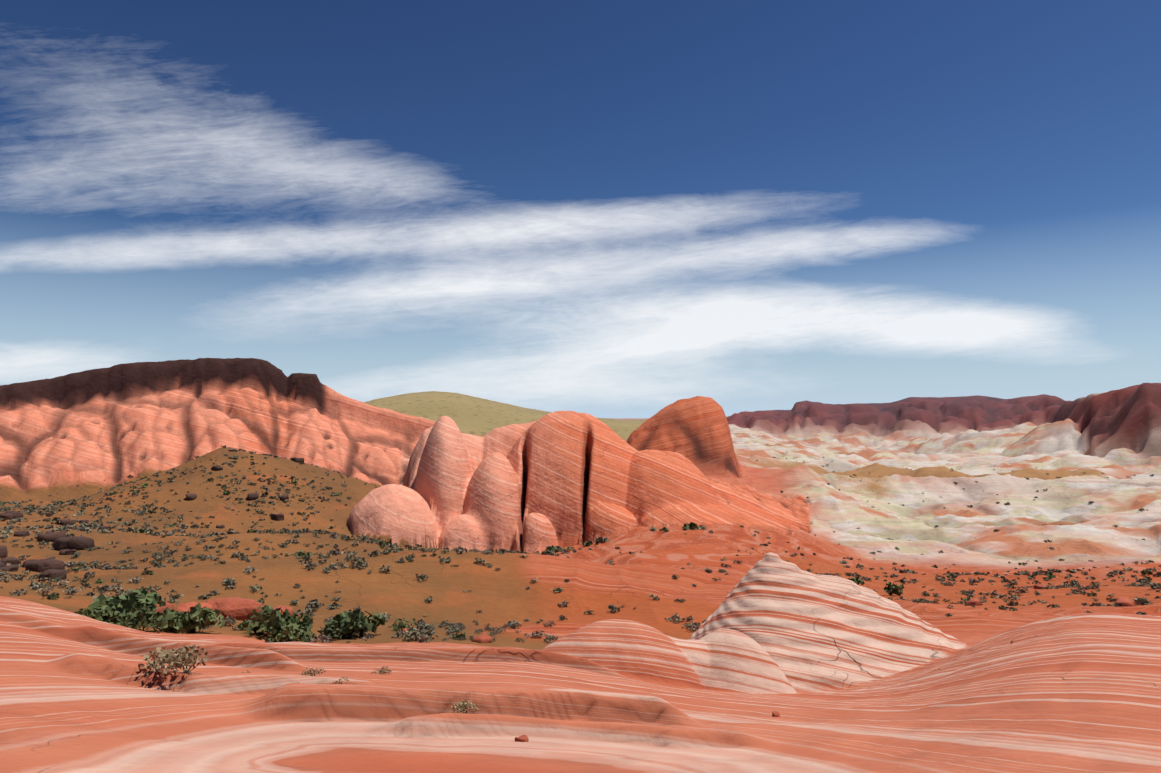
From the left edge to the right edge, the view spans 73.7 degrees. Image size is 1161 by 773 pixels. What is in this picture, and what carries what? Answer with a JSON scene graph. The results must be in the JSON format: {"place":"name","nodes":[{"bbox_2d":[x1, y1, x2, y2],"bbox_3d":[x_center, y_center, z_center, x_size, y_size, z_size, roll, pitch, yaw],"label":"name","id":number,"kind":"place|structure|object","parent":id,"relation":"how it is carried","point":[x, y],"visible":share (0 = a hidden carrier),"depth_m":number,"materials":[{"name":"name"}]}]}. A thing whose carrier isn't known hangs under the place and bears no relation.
{"place":"outdoors","nodes":[
{"label":"outdoors","id":0,"kind":"place"},
{"bbox_2d":[0,358,1160,772],"bbox_3d":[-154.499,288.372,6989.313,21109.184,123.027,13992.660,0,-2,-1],"label":"terrain","id":1,"kind":"structure","parent":0,"point":[842,674],"depth_m":89.64,"materials":[{"name":"stone"}]},
{"bbox_2d":[0,449,1136,741],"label":"boulders","id":2,"kind":"object","parent":1,"relation":"on","point":[236,607],"visible":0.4,"depth_m":86.29,"materials":[{"name":"brown stone"}]},
{"bbox_2d":[0,445,1160,713],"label":"shrubs","id":3,"kind":"object","parent":1,"relation":"on","point":[134,609],"visible":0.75,"depth_m":88.73,"materials":[{"name":"green plant"}]},
{"bbox_2d":[0,0,1160,418],"label":"sky","id":4,"kind":"structure","parent":0,"point":[618,209],"materials":[{"name":"blue"}]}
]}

